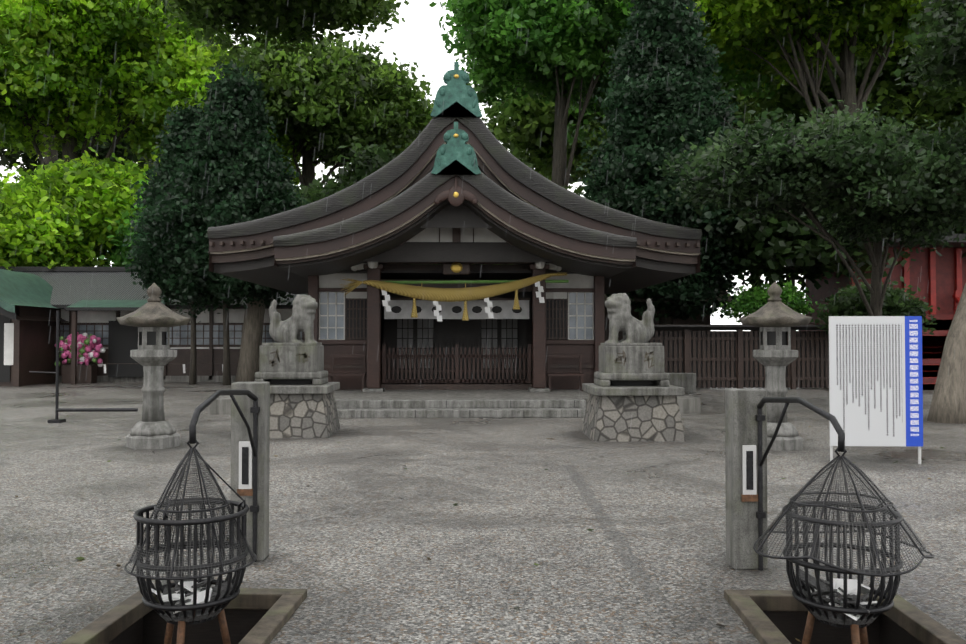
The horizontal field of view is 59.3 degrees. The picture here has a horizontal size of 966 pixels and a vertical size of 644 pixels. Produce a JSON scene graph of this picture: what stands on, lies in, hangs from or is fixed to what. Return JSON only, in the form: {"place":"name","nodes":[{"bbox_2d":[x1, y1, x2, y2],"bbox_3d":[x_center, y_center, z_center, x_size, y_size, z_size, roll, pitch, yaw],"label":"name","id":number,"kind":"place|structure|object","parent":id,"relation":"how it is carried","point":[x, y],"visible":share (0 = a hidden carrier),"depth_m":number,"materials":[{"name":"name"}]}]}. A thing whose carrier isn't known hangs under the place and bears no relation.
{"place":"outdoors","nodes":[
{"label":"outdoors","id":0,"kind":"place"},
{"bbox_2d":[43,134,57,164],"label":"tree","id":1,"kind":"object","parent":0,"point":[53,157],"depth_m":61.05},
{"bbox_2d":[150,0,413,61],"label":"tree leaves","id":2,"kind":"object","parent":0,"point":[296,20],"visible":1,"depth_m":34.38,"materials":[{"name":"green plant"}]},
{"bbox_2d":[0,0,804,330],"label":"sky","id":3,"kind":"structure","parent":0,"point":[419,40],"materials":[{"name":"white"}]},
{"bbox_2d":[0,382,965,643],"bbox_3d":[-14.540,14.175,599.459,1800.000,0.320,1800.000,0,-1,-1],"label":"ground","id":4,"kind":"structure","parent":0,"point":[364,526],"depth_m":7.69,"materials":[{"name":"grey gravel"}]},
{"bbox_2d":[0,168,119,269],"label":"tree","id":5,"kind":"object","parent":4,"relation":"on","point":[33,241],"visible":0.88,"depth_m":37.43,"materials":[{"name":"green plant"}]},
{"bbox_2d":[0,147,160,266],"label":"tree","id":6,"kind":"object","parent":4,"relation":"on","point":[97,187],"visible":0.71,"depth_m":39.74,"materials":[{"name":"green plant"}]},
{"bbox_2d":[0,0,240,169],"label":"tree","id":7,"kind":"object","parent":4,"relation":"on","point":[86,45],"depth_m":45.42,"materials":[{"name":"green plant"}]},
{"bbox_2d":[29,311,237,422],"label":"flowers and barrier","id":8,"kind":"object","parent":4,"relation":"on","point":[87,353],"visible":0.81,"depth_m":32.15,"materials":[{"name":"pink plant"}]},
{"bbox_2d":[116,283,190,449],"bbox_3d":[-5.146,0.661,13.266,1.103,2.560,1.052,0,-1,-1],"label":"lantern","id":9,"kind":"object","parent":4,"relation":"on","point":[153,319],"visible":1,"depth_m":13.10,"materials":[{"name":"stone"}]},
{"bbox_2d":[0,266,307,386],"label":"buildings","id":10,"kind":"structure","parent":4,"relation":"on","point":[96,301],"depth_m":33.30,"materials":[{"name":"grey wood"}]},
{"bbox_2d":[121,98,221,384],"bbox_3d":[-10.872,-2.823,31.618,5.194,10.488,4.977,0,-1,-1],"label":"tree","id":11,"kind":"object","parent":4,"relation":"on","point":[146,265],"depth_m":30.63,"materials":[{"name":"green plant"}]},
{"bbox_2d":[61,382,306,643],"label":"kagaribi","id":12,"kind":"object","parent":4,"relation":"on","point":[181,604],"visible":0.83,"depth_m":5.05,"materials":[{"name":"metal"}]},
{"bbox_2d":[126,450,254,577],"bbox_3d":[-1.700,1.070,4.969,0.720,0.660,0.720,0,-1,-1],"label":"wire mesh cover","id":13,"kind":"object","parent":12,"relation":"attached to","point":[196,490],"visible":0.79,"depth_m":4.81,"materials":[{"name":"grey metal"}]},
{"bbox_2d":[124,447,256,579],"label":"kagaribi hood ribs","id":14,"kind":"object","parent":13,"relation":"attached to","point":[210,509],"visible":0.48,"depth_m":4.85,"materials":[{"name":"black metal"}]},
{"bbox_2d":[86,172,291,266],"bbox_3d":[-13.295,-2.433,41.428,11.538,10.107,11.234,0,-1,-1],"label":"tree","id":15,"kind":"object","parent":4,"relation":"on","point":[117,249],"depth_m":39.24,"materials":[{"name":"green plant"}]},
{"bbox_2d":[111,42,315,191],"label":"tree","id":16,"kind":"object","parent":4,"relation":"on","point":[143,143],"visible":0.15,"depth_m":45.84,"materials":[{"name":"green plant"}]},
{"bbox_2d":[133,59,310,384],"bbox_3d":[-9.032,-3.543,30.710,6.047,11.895,6.128,0,-1,-1],"label":"tree","id":17,"kind":"object","parent":4,"relation":"on","point":[234,173],"depth_m":29.48,"materials":[{"name":"green plant"}]},
{"bbox_2d":[235,297,264,381],"bbox_3d":[-8.548,-2.119,31.722,1.391,9.158,0.875,0,-1,-19],"label":"trunk","id":18,"kind":"object","parent":4,"relation":"on","point":[249,355],"visible":0.42,"depth_m":31.28,"materials":[{"name":"brown plant"}]},
{"bbox_2d":[254,343,339,437],"bbox_3d":[-3.392,1.173,15.100,1.500,1.610,1.500,0,-1,-1],"label":"stone pedestal","id":19,"kind":"object","parent":4,"relation":"on","point":[302,398],"visible":0.88,"depth_m":14.70,"materials":[{"name":"stone"}]},
{"bbox_2d":[269,294,317,342],"bbox_3d":[-3.365,-0.022,15.125,0.888,0.939,0.507,0,-1,-1],"label":"komainu statue","id":20,"kind":"object","parent":19,"relation":"on","point":[296,323],"visible":0.94,"depth_m":14.97,"materials":[{"name":"stone"}]},
{"bbox_2d":[206,29,435,186],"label":"tree","id":21,"kind":"object","parent":4,"relation":"on","point":[329,97],"depth_m":47.11,"materials":[{"name":"green plant"}]},
{"bbox_2d":[291,131,407,205],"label":"tree","id":22,"kind":"object","parent":4,"relation":"on","point":[371,158],"depth_m":41.34,"materials":[{"name":"green plant"}]},
{"bbox_2d":[324,100,434,264],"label":"tree","id":23,"kind":"object","parent":4,"relation":"on","point":[351,172],"depth_m":56.50,"materials":[{"name":"green plant"}]},
{"bbox_2d":[208,389,700,417],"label":"shrine platform","id":24,"kind":"structure","parent":4,"relation":"on","point":[562,403],"depth_m":18.54,"materials":[{"name":"stone"}]},
{"bbox_2d":[308,228,604,391],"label":"shrine building","id":25,"kind":"structure","parent":24,"relation":"on","point":[371,344],"depth_m":22.55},
{"bbox_2d":[207,117,701,293],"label":"roof","id":26,"kind":"structure","parent":25,"relation":"on","point":[499,164],"depth_m":20.48,"materials":[{"name":"brown wood"}]},
{"bbox_2d":[208,239,700,253],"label":"roof eaves","id":27,"kind":"object","parent":26,"relation":"attached to","point":[657,243],"visible":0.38,"depth_m":20.32,"materials":[{"name":"brown wood"}]},
{"bbox_2d":[430,62,481,205],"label":"roof ornaments","id":28,"kind":"object","parent":26,"relation":"on","point":[456,95],"visible":0.96,"depth_m":19.23,"materials":[{"name":"green metal"}]},
{"bbox_2d":[340,272,568,320],"bbox_3d":[-0.720,-0.639,21.567,5.831,1.256,0.359,0,-1,-1],"label":"sacred straw rope","id":29,"kind":"object","parent":25,"relation":"attached to","point":[436,295],"visible":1,"depth_m":21.48,"materials":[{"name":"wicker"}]},
{"bbox_2d":[273,171,636,279],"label":"roof","id":30,"kind":"structure","parent":25,"relation":"on","point":[392,223],"depth_m":19.30,"materials":[{"name":"brown wood"}]},
{"bbox_2d":[358,204,552,261],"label":"dark gable","id":31,"kind":"structure","parent":30,"relation":"attached to","point":[460,216],"depth_m":21.11,"materials":[{"name":"black wood"}]},
{"bbox_2d":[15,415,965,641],"bbox_3d":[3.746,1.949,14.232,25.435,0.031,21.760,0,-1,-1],"label":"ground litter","id":32,"kind":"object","parent":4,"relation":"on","point":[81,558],"visible":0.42,"depth_m":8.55,"materials":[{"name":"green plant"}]},
{"bbox_2d":[421,171,574,264],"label":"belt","id":33,"kind":"object","parent":4,"relation":"on","point":[569,186],"depth_m":41.49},
{"bbox_2d":[429,0,637,189],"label":"tree","id":34,"kind":"object","parent":4,"relation":"on","point":[530,43],"depth_m":43.33,"materials":[{"name":"green plant"}]},
{"bbox_2d":[582,343,685,441],"bbox_3d":[2.551,1.164,14.647,1.500,1.610,1.500,0,-1,-1],"label":"stone pedestal","id":35,"kind":"object","parent":4,"relation":"on","point":[633,394],"visible":1,"depth_m":14.00,"materials":[{"name":"stone"}]},
{"bbox_2d":[605,293,654,342],"bbox_3d":[2.525,-0.031,14.671,0.888,0.939,0.507,0,-1,-1],"label":"komainu statue","id":36,"kind":"object","parent":35,"relation":"on","point":[625,321],"visible":0.94,"depth_m":14.51,"materials":[{"name":"stone"}]},
{"bbox_2d":[575,0,753,330],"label":"conifer tree","id":37,"kind":"object","parent":4,"relation":"on","point":[662,98],"depth_m":31.95,"materials":[{"name":"green plant"}]},
{"bbox_2d":[554,0,784,147],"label":"tree","id":38,"kind":"object","parent":4,"relation":"on","point":[741,80],"depth_m":47.38,"materials":[{"name":"green plant"}]},
{"bbox_2d":[735,101,767,330],"bbox_3d":[12.779,-3.711,39.851,11.530,12.623,9.737,0,-1,-1],"label":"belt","id":39,"kind":"object","parent":4,"relation":"on","point":[746,116],"depth_m":39.37,"materials":[{"name":"green plant"}]},
{"bbox_2d":[717,276,820,322],"bbox_3d":[10.366,0.349,30.973,4.138,4.128,3.243,0,-1,-1],"label":"shrub","id":40,"kind":"object","parent":4,"relation":"on","point":[749,301],"visible":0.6,"depth_m":30.36,"materials":[{"name":"green plant"}]},
{"bbox_2d":[739,282,812,450],"bbox_3d":[4.511,0.657,13.105,1.015,2.560,1.116,0,-1,-1],"label":"lantern","id":41,"kind":"object","parent":4,"relation":"on","point":[775,319],"visible":0.92,"depth_m":12.92,"materials":[{"name":"stone"}]},
{"bbox_2d":[604,234,965,392],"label":"fence","id":42,"kind":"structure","parent":4,"relation":"on","point":[697,354],"depth_m":28.56,"materials":[{"name":"brown wood"}]},
{"bbox_2d":[698,191,910,292],"bbox_3d":[12.237,-2.261,33.482,11.241,9.455,10.754,0,-1,-1],"label":"tree","id":43,"kind":"object","parent":4,"relation":"on","point":[777,249],"depth_m":30.59,"materials":[{"name":"green plant"}]},
{"bbox_2d":[646,97,965,315],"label":"tree","id":44,"kind":"object","parent":4,"relation":"on","point":[881,180],"depth_m":19.27,"materials":[{"name":"green plant"}]},
{"bbox_2d":[687,0,948,124],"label":"tree","id":45,"kind":"object","parent":4,"relation":"on","point":[734,27],"depth_m":41.76,"materials":[{"name":"green plant"}]},
{"bbox_2d":[724,388,965,643],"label":"kagaribi","id":46,"kind":"object","parent":4,"relation":"on","point":[857,607],"visible":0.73,"depth_m":5.12,"materials":[{"name":"metal"}]},
{"bbox_2d":[755,458,930,573],"bbox_3d":[2.072,1.054,4.912,0.986,0.550,0.986,0,-1,-1],"label":"wire mesh cover","id":47,"kind":"object","parent":46,"relation":"attached to","point":[833,512],"visible":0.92,"depth_m":4.69,"materials":[{"name":"grey metal"}]},
{"bbox_2d":[753,456,934,576],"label":"kagaribi hood ribs","id":48,"kind":"object","parent":47,"relation":"attached to","point":[792,500],"visible":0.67,"depth_m":4.75,"materials":[{"name":"black metal"}]},
{"bbox_2d":[743,39,965,146],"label":"tree","id":49,"kind":"object","parent":4,"relation":"on","point":[788,98],"depth_m":47.58,"materials":[{"name":"green plant"}]},
{"bbox_2d":[829,316,922,463],"bbox_3d":[5.265,0.912,11.398,1.220,1.980,0.060,0,-1,3],"label":"notice board","id":50,"kind":"object","parent":4,"relation":"on","point":[875,383],"visible":0.9,"depth_m":11.37,"materials":[{"name":"grey paint"}]},
{"bbox_2d":[814,276,940,335],"bbox_3d":[12.707,0.449,27.146,3.837,3.765,4.035,0,-1,-1],"label":"shrub","id":51,"kind":"object","parent":4,"relation":"on","point":[848,301],"visible":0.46,"depth_m":26.31,"materials":[{"name":"green plant"}]},
{"bbox_2d":[927,283,965,423],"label":"trunk","id":52,"kind":"object","parent":4,"relation":"on","point":[948,403],"visible":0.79,"depth_m":17.04,"materials":[{"name":"brown plant"}]},
{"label":"far wood","id":53,"kind":"object","parent":4,"relation":"on","visible":0},
{"bbox_2d":[0,115,151,179],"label":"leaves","id":54,"kind":"object","parent":53,"relation":"attached to","point":[26,160],"depth_m":74.22,"materials":[{"name":"green plant"}]},
{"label":"far wood","id":55,"kind":"object","parent":4,"relation":"on","visible":0},
{"bbox_2d":[103,148,295,175],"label":"leaves","id":56,"kind":"object","parent":55,"relation":"attached to","point":[135,160],"depth_m":73.15,"materials":[{"name":"green plant"}]},
{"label":"far wood","id":57,"kind":"object","parent":4,"relation":"on","visible":0},
{"bbox_2d":[600,80,784,135],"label":"tree","id":58,"kind":"object","parent":57,"relation":"attached to","point":[739,98],"visible":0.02,"depth_m":68.12,"materials":[{"name":"green plant"}]},
{"bbox_2d":[468,80,608,194],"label":"tree","id":59,"kind":"object","parent":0,"point":[526,137],"depth_m":70.18,"materials":[{"name":"green plant"}]},
{"bbox_2d":[882,0,965,101],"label":"tree edge leaves","id":60,"kind":"object","parent":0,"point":[943,52],"visible":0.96,"depth_m":19.04,"materials":[{"name":"green plant"}]}
]}

